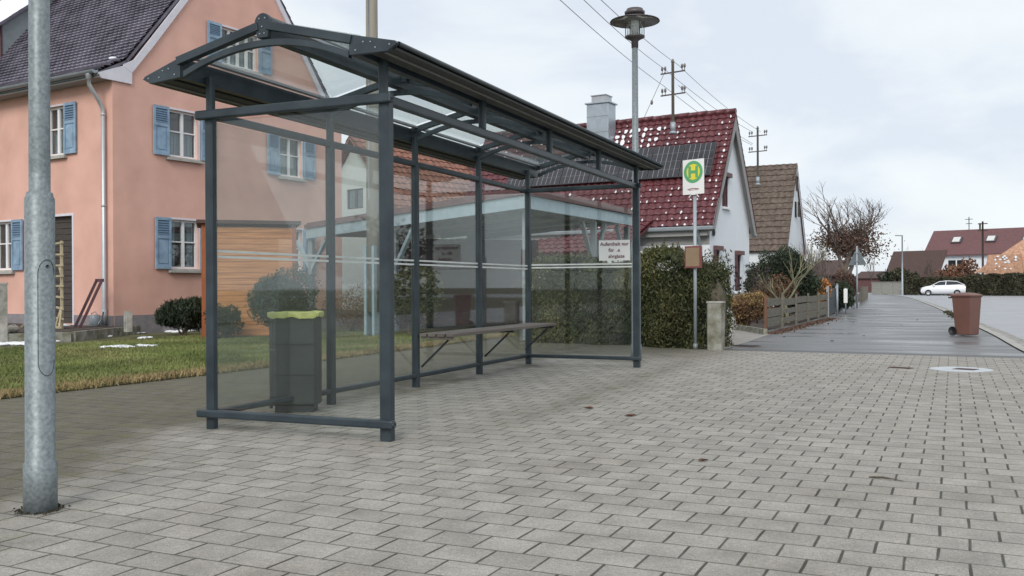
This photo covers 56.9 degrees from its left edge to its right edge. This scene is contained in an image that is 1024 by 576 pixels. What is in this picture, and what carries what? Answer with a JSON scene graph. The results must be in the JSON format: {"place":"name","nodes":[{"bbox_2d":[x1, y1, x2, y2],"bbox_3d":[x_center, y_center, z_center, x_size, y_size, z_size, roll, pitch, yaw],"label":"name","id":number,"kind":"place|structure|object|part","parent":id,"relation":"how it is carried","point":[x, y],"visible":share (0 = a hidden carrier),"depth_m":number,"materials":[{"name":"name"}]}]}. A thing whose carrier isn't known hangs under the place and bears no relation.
{"place":"outdoors","nodes":[
{"label":"outdoors","id":0,"kind":"place"},
{"bbox_2d":[8,323,23,332],"bbox_3d":[-9.869,0.697,19.012,0.570,0.469,0.248,0,0,-7],"label":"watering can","id":1,"kind":"object","parent":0,"point":[13,328],"visible":0.75,"depth_m":18.94,"materials":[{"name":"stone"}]},
{"bbox_2d":[8,309,363,333],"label":"terrace","id":2,"kind":"structure","parent":0,"point":[70,328],"depth_m":21.28,"materials":[{"name":"concrete"}]},
{"bbox_2d":[55,241,63,328],"bbox_3d":[-9.893,-0.066,20.617,0.150,1.926,0.542,0,0,-43],"label":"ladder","id":3,"kind":"object","parent":2,"relation":"on","point":[59,318],"visible":0.95,"depth_m":20.58,"materials":[{"name":"brown wood"}]},
{"bbox_2d":[63,279,103,327],"bbox_3d":[-9.678,0.348,21.209,0.863,1.107,0.590,0,0,-43],"label":"window frame","id":4,"kind":"object","parent":2,"relation":"on","point":[100,281],"visible":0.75,"depth_m":21.26,"materials":[{"name":"red wood"}]},
{"bbox_2d":[89,311,103,326],"bbox_3d":[-9.607,0.714,21.900,0.433,0.349,0.240,0,0,1],"label":"watering can","id":5,"kind":"object","parent":2,"relation":"on","point":[95,321],"visible":1,"depth_m":21.81,"materials":[{"name":"metal"}]},
{"bbox_2d":[124,311,131,331],"bbox_3d":[-8.282,0.724,20.401,0.120,0.440,0.170,0,0,-43],"label":"garden post","id":6,"kind":"object","parent":2,"relation":"on","point":[127,321],"visible":1,"depth_m":20.34,"materials":[{"name":"concrete"}]},
{"bbox_2d":[0,0,342,333],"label":"pink house","id":7,"kind":"structure","parent":2,"relation":"on","point":[127,166],"depth_m":23.69,"materials":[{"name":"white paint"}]},
{"bbox_2d":[0,219,14,273],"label":"window","id":8,"kind":"structure","parent":7,"relation":"in","point":[7,270],"depth_m":24.40,"materials":[{"name":"white paint"}]},
{"bbox_2d":[50,103,67,159],"bbox_3d":[-11.121,-3.815,23.223,0.950,1.335,0.370,0,0,32],"label":"window","id":9,"kind":"structure","parent":7,"relation":"in","point":[58,154],"depth_m":23.24,"materials":[{"name":"white paint"}]},
{"bbox_2d":[55,216,71,322],"bbox_3d":[-10.989,-0.438,23.197,1.060,2.600,0.040,0,0,32],"label":"boarded door","id":10,"kind":"structure","parent":7,"relation":"in","point":[61,224],"depth_m":23.13,"materials":[{"name":"brown wood"}]},
{"bbox_2d":[168,217,200,272],"bbox_3d":[-8.275,-1.064,23.783,0.370,1.365,1.050,0,0,32],"label":"window","id":11,"kind":"structure","parent":7,"relation":"in","point":[188,260],"depth_m":23.91,"materials":[{"name":"white paint"}]},
{"bbox_2d":[166,107,204,163],"bbox_3d":[-8.296,-3.814,23.766,0.370,1.305,1.100,0,0,32],"label":"window","id":12,"kind":"structure","parent":7,"relation":"in","point":[179,155],"depth_m":23.78,"materials":[{"name":"white paint"}]},
{"bbox_2d":[220,24,262,75],"bbox_3d":[-7.349,-6.346,25.320,0.370,1.115,1.440,0,0,32],"label":"window","id":13,"kind":"structure","parent":7,"relation":"in","point":[242,60],"depth_m":25.54,"materials":[{"name":"white paint"}]},
{"bbox_2d":[277,136,306,181],"bbox_3d":[-6.357,-3.688,26.921,0.370,1.265,1.080,0,0,32],"label":"window","id":14,"kind":"structure","parent":7,"relation":"in","point":[285,166],"depth_m":26.97,"materials":[{"name":"white paint"}]},
{"bbox_2d":[296,228,306,274],"bbox_3d":[-6.285,-1.039,26.887,0.230,1.345,1.080,0,0,32],"label":"window","id":15,"kind":"structure","parent":7,"relation":"in","point":[297,229],"depth_m":27.27,"materials":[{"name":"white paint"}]},
{"bbox_2d":[399,238,537,326],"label":"dark shed","id":16,"kind":"structure","parent":2,"relation":"on","point":[502,297],"depth_m":26.80,"materials":[{"name":"grey wood"}]},
{"bbox_2d":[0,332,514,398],"bbox_3d":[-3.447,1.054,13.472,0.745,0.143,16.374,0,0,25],"label":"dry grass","id":17,"kind":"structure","parent":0,"point":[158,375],"depth_m":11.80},
{"bbox_2d":[0,330,516,397],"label":"lawn","id":18,"kind":"structure","parent":0,"point":[135,336],"depth_m":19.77,"materials":[{"name":"green plant"}]},
{"bbox_2d":[0,283,7,341],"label":"stone gatepost","id":19,"kind":"object","parent":18,"relation":"on","point":[3,315],"visible":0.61,"depth_m":18.56,"materials":[{"name":"stone"}]},
{"bbox_2d":[8,325,139,341],"bbox_3d":[-8.900,1.014,22.378,1.034,0.240,9.170,0,0,12],"label":"terrace edging","id":20,"kind":"object","parent":18,"relation":"on","point":[82,335],"visible":0.34,"depth_m":19.99,"materials":[{"name":"stone"}]},
{"bbox_2d":[0,329,197,347],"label":"lawn snow","id":21,"kind":"structure","parent":18,"relation":"on","point":[16,343],"depth_m":18.26,"materials":[{"name":"white snow"}]},
{"bbox_2d":[154,295,201,335],"bbox_3d":[-7.453,0.629,21.423,1.484,0.962,1.114,0,0,-2],"label":"shrub","id":22,"kind":"object","parent":18,"relation":"on","point":[175,313],"visible":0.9,"depth_m":21.19,"materials":[{"name":"green plant"}]},
{"bbox_2d":[202,303,244,338],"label":"shrub","id":23,"kind":"object","parent":18,"relation":"on","point":[227,318],"visible":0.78,"depth_m":19.82,"materials":[{"name":"green plant"}]},
{"bbox_2d":[196,219,300,336],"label":"wooden shed","id":24,"kind":"structure","parent":18,"relation":"on","point":[237,279],"depth_m":20.58,"materials":[{"name":"orange wood"}]},
{"bbox_2d":[244,263,322,328],"bbox_3d":[-4.673,0.297,19.069,1.492,1.608,1.681,0,0,-39],"label":"shrub","id":25,"kind":"object","parent":18,"relation":"on","point":[279,292],"visible":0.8,"depth_m":18.62,"materials":[{"name":"green plant"}]},
{"bbox_2d":[320,283,363,331],"bbox_3d":[-3.766,0.480,22.549,1.540,1.228,1.306,0,0,23],"label":"shrub","id":26,"kind":"object","parent":18,"relation":"on","point":[354,321],"visible":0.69,"depth_m":22.43,"materials":[{"name":"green plant"}]},
{"bbox_2d":[364,0,379,336],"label":"utility pole","id":27,"kind":"object","parent":18,"relation":"on","point":[371,297],"visible":0.62,"depth_m":20.68,"materials":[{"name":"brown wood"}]},
{"bbox_2d":[394,266,444,334],"bbox_3d":[-2.233,0.274,20.985,1.632,1.630,1.273,0,0,23],"label":"shrub","id":28,"kind":"object","parent":18,"relation":"on","point":[427,297],"visible":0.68,"depth_m":20.75,"materials":[{"name":"green plant"}]},
{"bbox_2d":[0,336,1023,575],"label":"paved square","id":29,"kind":"structure","parent":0,"point":[518,467],"depth_m":5.58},
{"bbox_2d":[23,0,57,513],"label":"street lamp","id":30,"kind":"object","parent":29,"relation":"on","point":[40,478],"visible":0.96,"depth_m":4.64,"materials":[{"name":"grey metal"}]},
{"bbox_2d":[12,503,70,514],"bbox_3d":[-2.341,1.096,4.688,0.247,0.020,0.261,0,0,23],"label":"grit","id":31,"kind":"object","parent":29,"relation":"on","point":[20,511],"visible":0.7,"depth_m":4.64,"materials":[{"name":"black gravel"}]},
{"bbox_2d":[267,310,323,411],"bbox_3d":[-1.920,0.649,8.427,0.458,0.891,0.280,0,0,-1],"label":"litter bin","id":32,"kind":"object","parent":29,"relation":"on","point":[295,354],"visible":0.97,"depth_m":8.31,"materials":[{"name":"grey metal"}]},
{"bbox_2d":[143,13,663,441],"bbox_3d":[-0.363,-0.454,10.156,2.257,3.077,7.295,0,0,23],"label":"bus shelter","id":33,"kind":"object","parent":29,"relation":"on","point":[401,68],"visible":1,"depth_m":8.24,"materials":[{"name":"metal"}]},
{"bbox_2d":[599,240,629,260],"bbox_3d":[1.391,-0.512,12.856,0.438,0.277,0.010,0,0,23],"label":"notice sign","id":34,"kind":"object","parent":33,"relation":"attached to","point":[612,250],"visible":1,"depth_m":12.86,"materials":[{"name":"white plastic"}]},
{"bbox_2d":[296,187,631,339],"bbox_3d":[-1.190,-0.482,24.894,10.199,3.090,6.989,0,0,42],"label":"carport","id":35,"kind":"object","parent":29,"relation":"on","point":[503,213],"visible":0.57,"depth_m":22.45,"materials":[{"name":"grey metal"}]},
{"bbox_2d":[522,239,737,348],"bbox_3d":[2.108,0.102,17.916,4.119,2.052,1.568,0,0,39],"label":"hedge","id":36,"kind":"object","parent":29,"relation":"on","point":[592,306],"visible":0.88,"depth_m":17.41,"materials":[{"name":"green plant"}]},
{"bbox_2d":[610,7,659,360],"bbox_3d":[1.817,-1.512,13.919,0.732,5.200,0.732,0,0,23],"label":"street lamp","id":37,"kind":"object","parent":29,"relation":"on","point":[634,20],"visible":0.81,"depth_m":13.88,"materials":[{"name":"grey metal"}]},
{"bbox_2d":[683,158,703,348],"bbox_3d":[3.142,-0.578,16.291,0.430,3.270,0.120,0,0,44],"label":"bus stop sign","id":38,"kind":"object","parent":29,"relation":"on","point":[693,177],"visible":1,"depth_m":16.28,"materials":[{"name":"metal"}]},
{"bbox_2d":[706,301,725,350],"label":"gate pillar","id":39,"kind":"structure","parent":29,"relation":"on","point":[715,325],"depth_m":16.02,"materials":[{"name":"stone"}]},
{"bbox_2d":[868,476,901,480],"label":"twig","id":40,"kind":"object","parent":29,"relation":"on","point":[882,477],"visible":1,"depth_m":5.36,"materials":[{"name":"brown wood"}]},
{"bbox_2d":[888,366,911,368],"bbox_3d":[5.126,1.055,12.470,0.140,0.020,0.280,0,0,-43],"label":"valve cover","id":41,"kind":"object","parent":29,"relation":"on","point":[901,367],"visible":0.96,"depth_m":12.43,"materials":[{"name":"grey metal"}]},
{"bbox_2d":[929,367,993,371],"bbox_3d":[5.790,1.056,12.195,0.750,0.033,0.750,0,0,-43],"label":"manhole cover","id":42,"kind":"object","parent":29,"relation":"on","point":[962,369],"visible":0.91,"depth_m":12.12,"materials":[{"name":"metal"}]},
{"bbox_2d":[1,292,1023,398],"bbox_3d":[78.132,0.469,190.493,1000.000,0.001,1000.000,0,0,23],"label":"ground","id":43,"kind":"structure","parent":0,"point":[449,328],"depth_m":25.77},
{"bbox_2d":[342,136,472,309],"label":"gabled house","id":44,"kind":"structure","parent":43,"relation":"on","point":[435,187],"depth_m":38.23,"materials":[{"name":"white paint"}]},
{"bbox_2d":[348,188,362,208],"bbox_3d":[-6.223,-3.586,38.143,1.140,0.840,0.195,0,0,44],"label":"window","id":45,"kind":"structure","parent":44,"relation":"in","point":[356,194],"depth_m":38.22,"materials":[{"name":"white wood"}]},
{"bbox_2d":[536,221,651,278],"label":"outbuilding","id":46,"kind":"structure","parent":43,"relation":"on","point":[568,244],"depth_m":33.73,"materials":[{"name":"red tile"}]},
{"bbox_2d":[450,94,756,296],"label":"white house","id":47,"kind":"structure","parent":43,"relation":"on","point":[725,211],"depth_m":34.59,"materials":[{"name":"red tile"}]},
{"bbox_2d":[660,59,685,133],"bbox_3d":[5.656,-6.725,33.181,0.985,2.620,0.304,0,0,38],"label":"utility mast","id":48,"kind":"object","parent":47,"relation":"on","point":[672,123],"visible":0.98,"depth_m":33.14,"materials":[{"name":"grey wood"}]},
{"bbox_2d":[560,0,661,84],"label":"wire","id":49,"kind":"object","parent":48,"relation":"attached to","point":[603,38],"visible":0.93,"depth_m":22.07,"materials":[{"name":"black metal"}]},
{"bbox_2d":[584,0,663,68],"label":"wire","id":50,"kind":"object","parent":48,"relation":"attached to","point":[619,32],"visible":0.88,"depth_m":22.05,"materials":[{"name":"black metal"}]},
{"bbox_2d":[601,0,677,64],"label":"wire","id":51,"kind":"object","parent":48,"relation":"attached to","point":[638,33],"visible":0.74,"depth_m":24.89,"materials":[{"name":"black metal"}]},
{"bbox_2d":[667,71,751,131],"bbox_3d":[8.581,-7.632,39.837,0.022,0.231,14.819,0,0,26],"label":"wire","id":52,"kind":"object","parent":48,"relation":"attached to","point":[703,100],"visible":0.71,"depth_m":37.69,"materials":[{"name":"black metal"}]},
{"bbox_2d":[722,178,731,209],"bbox_3d":[7.671,-3.404,33.931,0.180,1.180,0.870,0,0,30],"label":"window","id":53,"kind":"structure","parent":47,"relation":"in","point":[725,207],"depth_m":34.19,"materials":[{"name":"grey glass"}]},
{"bbox_2d":[735,255,742,292],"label":"window","id":54,"kind":"structure","parent":47,"relation":"in","point":[738,255],"depth_m":35.49,"materials":[{"name":"grey wood"}]},
{"bbox_2d":[746,163,806,306],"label":"white house","id":55,"kind":"structure","parent":43,"relation":"on","point":[777,205],"depth_m":47.01,"materials":[{"name":"brown tile"}]},
{"bbox_2d":[748,126,767,184],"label":"utility mast","id":56,"kind":"object","parent":55,"relation":"on","point":[758,177],"visible":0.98,"depth_m":46.44,"materials":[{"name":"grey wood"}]},
{"bbox_2d":[685,71,760,131],"bbox_3d":[9.027,-7.717,39.837,0.022,0.284,14.750,0,0,26],"label":"wire","id":57,"kind":"object","parent":56,"relation":"attached to","point":[717,100],"visible":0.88,"depth_m":37.79,"materials":[{"name":"black metal"}]},
{"bbox_2d":[796,176,797,191],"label":"window","id":58,"kind":"structure","parent":55,"relation":"in","point":[796,176],"depth_m":47.28,"materials":[{"name":"grey wood"}]},
{"bbox_2d":[795,202,799,217],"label":"window","id":59,"kind":"structure","parent":55,"relation":"in","point":[795,202],"depth_m":47.81,"materials":[{"name":"grey wood"}]},
{"bbox_2d":[855,271,884,291],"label":"house","id":60,"kind":"structure","parent":43,"relation":"on","point":[864,279],"depth_m":141.14,"materials":[{"name":"paint"}]},
{"bbox_2d":[885,294,1023,350],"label":"kerb","id":61,"kind":"structure","parent":43,"relation":"on","point":[1013,343],"depth_m":19.97,"materials":[{"name":"concrete"}]},
{"bbox_2d":[943,310,953,318],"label":"kerb weeds","id":62,"kind":"object","parent":61,"relation":"on","point":[950,313],"visible":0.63,"depth_m":34.36,"materials":[{"name":"green plant"}]},
{"bbox_2d":[925,219,1023,273],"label":"long house","id":63,"kind":"structure","parent":43,"relation":"on","point":[958,245],"depth_m":125.22,"materials":[{"name":"red tile"}]},
{"bbox_2d":[948,260,964,268],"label":"window","id":64,"kind":"structure","parent":63,"relation":"in","point":[950,262],"depth_m":125.68,"materials":[{"name":"white glass"}]},
{"bbox_2d":[282,0,1023,275],"label":"sky","id":65,"kind":"structure","parent":0,"point":[915,106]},
{"bbox_2d":[725,329,768,348],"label":"driveway","id":66,"kind":"structure","parent":0,"point":[740,337],"depth_m":20.36,"materials":[{"name":"grey concrete"}]},
{"bbox_2d":[727,308,736,334],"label":"shrub","id":67,"kind":"object","parent":66,"relation":"on","point":[732,322],"visible":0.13,"depth_m":19.49,"materials":[{"name":"green plant"}]},
{"bbox_2d":[731,324,766,334],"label":"bed kerb","id":68,"kind":"structure","parent":66,"relation":"on","point":[763,331],"depth_m":22.21,"materials":[{"name":"concrete"}]},
{"bbox_2d":[727,289,771,327],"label":"shrub","id":69,"kind":"object","parent":66,"relation":"on","point":[745,305],"visible":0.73,"depth_m":23.54,"materials":[{"name":"brown plant"}]},
{"bbox_2d":[750,294,858,329],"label":"garden bed","id":70,"kind":"object","parent":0,"point":[760,324],"visible":0.14,"depth_m":29.06,"materials":[{"name":"soil"}]},
{"bbox_2d":[714,255,774,325],"bbox_3d":[6.102,0.080,24.530,1.617,1.915,1.399,0,0,-1],"label":"shrub","id":71,"kind":"object","parent":70,"relation":"on","point":[754,286],"visible":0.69,"depth_m":24.64,"materials":[{"name":"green plant"}]},
{"bbox_2d":[751,272,798,317],"bbox_3d":[7.809,0.278,28.265,1.549,1.502,1.271,0,0,23],"label":"shrub","id":72,"kind":"object","parent":70,"relation":"on","point":[776,286],"visible":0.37,"depth_m":28.10,"materials":[{"name":"brown plant"}]},
{"bbox_2d":[742,245,823,316],"bbox_3d":[9.025,-0.215,31.494,2.644,2.470,2.363,0,0,23],"label":"shrub","id":73,"kind":"object","parent":70,"relation":"on","point":[775,261],"visible":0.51,"depth_m":30.85,"materials":[{"name":"green plant"}]},
{"bbox_2d":[755,243,826,322],"bbox_3d":[8.084,-0.158,27.660,2.143,2.354,1.401,0,0,11],"label":"pruned tree","id":74,"kind":"object","parent":70,"relation":"on","point":[793,282],"visible":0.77,"depth_m":27.50,"materials":[{"name":"brown plant"}]},
{"bbox_2d":[794,240,825,283],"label":"bare shrub","id":75,"kind":"object","parent":70,"relation":"on","point":[816,266],"visible":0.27,"depth_m":41.80,"materials":[{"name":"brown plant"}]},
{"bbox_2d":[796,241,829,302],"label":"bare shrub","id":76,"kind":"object","parent":70,"relation":"on","point":[821,274],"visible":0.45,"depth_m":46.62,"materials":[{"name":"brown plant"}]},
{"bbox_2d":[809,244,841,285],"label":"bare shrub","id":77,"kind":"object","parent":70,"relation":"on","point":[828,278],"visible":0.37,"depth_m":59.75,"materials":[{"name":"brown plant"}]},
{"bbox_2d":[818,278,832,315],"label":"shrub","id":78,"kind":"object","parent":70,"relation":"on","point":[825,282],"visible":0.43,"depth_m":33.47,"materials":[{"name":"orange plant"}]},
{"bbox_2d":[801,181,904,273],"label":"beech tree","id":79,"kind":"object","parent":70,"relation":"on","point":[842,241],"visible":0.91,"depth_m":49.57,"materials":[{"name":"brown plant"}]},
{"bbox_2d":[813,260,843,285],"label":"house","id":80,"kind":"structure","parent":0,"point":[833,279],"depth_m":75.24,"materials":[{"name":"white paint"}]},
{"bbox_2d":[726,294,1023,355],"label":"pavement","id":81,"kind":"structure","parent":0,"point":[895,326],"depth_m":20.61,"materials":[{"name":"grey asphalt"}]},
{"bbox_2d":[730,344,758,346],"bbox_3d":[4.261,1.057,17.253,0.320,0.028,0.440,0,0,-43],"label":"drain grate","id":82,"kind":"object","parent":81,"relation":"on","point":[746,345],"visible":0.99,"depth_m":17.16,"materials":[{"name":"grey metal"}]},
{"bbox_2d":[764,292,827,328],"bbox_3d":[8.391,0.584,27.363,0.075,0.860,11.727,0,0,25],"label":"board fence","id":83,"kind":"object","parent":81,"relation":"on","point":[782,311],"visible":0.96,"depth_m":26.16,"materials":[{"name":"grey wood"}]},
{"bbox_2d":[767,317,838,333],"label":"leaf litter","id":84,"kind":"object","parent":81,"relation":"on","point":[799,326],"visible":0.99,"depth_m":24.76,"materials":[{"name":"brown plant"}]},
{"bbox_2d":[836,283,837,315],"bbox_3d":[11.582,0.413,33.692,0.083,1.150,0.083,0,0,1],"label":"marker post","id":85,"kind":"object","parent":81,"relation":"on","point":[836,299],"visible":1,"depth_m":33.66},
{"bbox_2d":[824,279,855,312],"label":"shrub","id":86,"kind":"object","parent":81,"relation":"on","point":[842,286],"visible":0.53,"depth_m":36.57,"materials":[{"name":"green plant"}]},
{"bbox_2d":[826,286,854,316],"bbox_3d":[14.048,0.441,40.084,0.080,1.050,16.284,0,0,23],"label":"garden fence","id":87,"kind":"object","parent":81,"relation":"on","point":[831,304],"visible":0.34,"depth_m":34.50,"materials":[{"name":"grey metal"}]},
{"bbox_2d":[844,288,847,313],"bbox_3d":[12.748,0.489,36.145,0.140,0.980,0.120,0,0,23],"label":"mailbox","id":88,"kind":"object","parent":81,"relation":"on","point":[845,295],"visible":1,"depth_m":36.10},
{"bbox_2d":[834,267,858,296],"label":"copper hedge","id":89,"kind":"object","parent":81,"relation":"on","point":[850,278],"visible":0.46,"depth_m":45.77,"materials":[{"name":"brown plant"}]},
{"bbox_2d":[849,246,865,307],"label":"warning sign","id":90,"kind":"object","parent":81,"relation":"on","point":[857,259],"visible":1,"depth_m":45.28,"materials":[{"name":"metal"}]},
{"bbox_2d":[858,286,867,303],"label":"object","id":91,"kind":"object","parent":81,"relation":"on","point":[863,293],"visible":1,"depth_m":58.34,"materials":[{"name":"grey concrete"}]},
{"bbox_2d":[725,349,1023,357],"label":"pavement seam","id":92,"kind":"object","parent":81,"relation":"on","point":[955,355],"visible":1,"depth_m":15.17,"materials":[{"name":"concrete"}]},
{"bbox_2d":[948,293,983,335],"bbox_3d":[9.719,0.559,20.302,0.499,0.921,0.556,0,0,-35],"label":"wheelie bin","id":93,"kind":"object","parent":81,"relation":"on","point":[966,308],"visible":1,"depth_m":20.14,"materials":[{"name":"plastic"}]},
{"bbox_2d":[898,294,1023,339],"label":"road","id":94,"kind":"structure","parent":0,"point":[1004,313],"depth_m":42.81,"materials":[{"name":"grey asphalt"}]},
{"bbox_2d":[877,269,892,281],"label":"bush","id":95,"kind":"object","parent":94,"relation":"on","point":[885,278],"visible":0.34,"depth_m":118.87,"materials":[{"name":"green plant"}]},
{"bbox_2d":[889,267,920,281],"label":"bush","id":96,"kind":"object","parent":94,"relation":"on","point":[895,275],"visible":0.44,"depth_m":116.22,"materials":[{"name":"green plant"}]},
{"bbox_2d":[903,276,965,294],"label":"clipped hedge","id":97,"kind":"object","parent":94,"relation":"on","point":[912,285],"visible":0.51,"depth_m":103.48,"materials":[{"name":"green plant"}]},
{"bbox_2d":[920,281,965,295],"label":"parked car","id":98,"kind":"object","parent":94,"relation":"on","point":[946,287],"visible":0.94,"depth_m":95.23,"materials":[{"name":"white metal"}]},
{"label":"windows","id":99,"kind":"part","parent":98,"relation":"part of","materials":[{"name":"black glass"}]},
{"bbox_2d":[951,256,979,276],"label":"bush","id":100,"kind":"object","parent":94,"relation":"on","point":[966,270],"visible":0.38,"depth_m":111.39,"materials":[{"name":"brown plant"}]},
{"bbox_2d":[978,221,987,273],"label":"telegraph pole","id":101,"kind":"object","parent":94,"relation":"on","point":[982,223],"visible":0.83,"depth_m":103.91,"materials":[{"name":"brown wood"}]},
{"bbox_2d":[974,239,1023,273],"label":"hip roof house","id":102,"kind":"structure","parent":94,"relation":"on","point":[1011,259],"depth_m":95.48,"materials":[{"name":"orange tile"}]},
{"bbox_2d":[911,297,1023,345],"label":"gutter paving","id":103,"kind":"structure","parent":0,"point":[1013,338],"depth_m":22.37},
{"bbox_2d":[895,235,902,295],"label":"mast light","id":104,"kind":"object","parent":103,"relation":"on","point":[901,267],"visible":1,"depth_m":91.93,"materials":[{"name":"grey metal"}]},
{"label":"side road","id":105,"kind":"structure","parent":0,"visible":0},
{"bbox_2d":[862,257,874,281],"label":"bare tree","id":106,"kind":"object","parent":105,"relation":"on","point":[873,262],"visible":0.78,"depth_m":134.67,"materials":[{"name":"brown plant"}]},
{"bbox_2d":[871,282,900,294],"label":"garden wall","id":107,"kind":"structure","parent":105,"relation":"on","point":[890,288],"depth_m":109.14,"materials":[{"name":"concrete"}]},
{"bbox_2d":[886,250,947,277],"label":"roof","id":108,"kind":"structure","parent":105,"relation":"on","point":[913,261],"depth_m":120.44,"materials":[{"name":"brown tile"}]},
{"bbox_2d":[924,259,935,275],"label":"bare tree","id":109,"kind":"object","parent":105,"relation":"on","point":[930,272],"visible":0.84,"depth_m":115.91,"materials":[{"name":"brown plant"}]},
{"bbox_2d":[931,264,962,276],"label":"bush","id":110,"kind":"object","parent":105,"relation":"on","point":[948,271],"visible":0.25,"depth_m":117.34,"materials":[{"name":"brown plant"}]},
{"bbox_2d":[964,272,1023,295],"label":"clipped hedge","id":111,"kind":"object","parent":105,"relation":"on","point":[998,284],"visible":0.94,"depth_m":94.18,"materials":[{"name":"green plant"}]}
]}

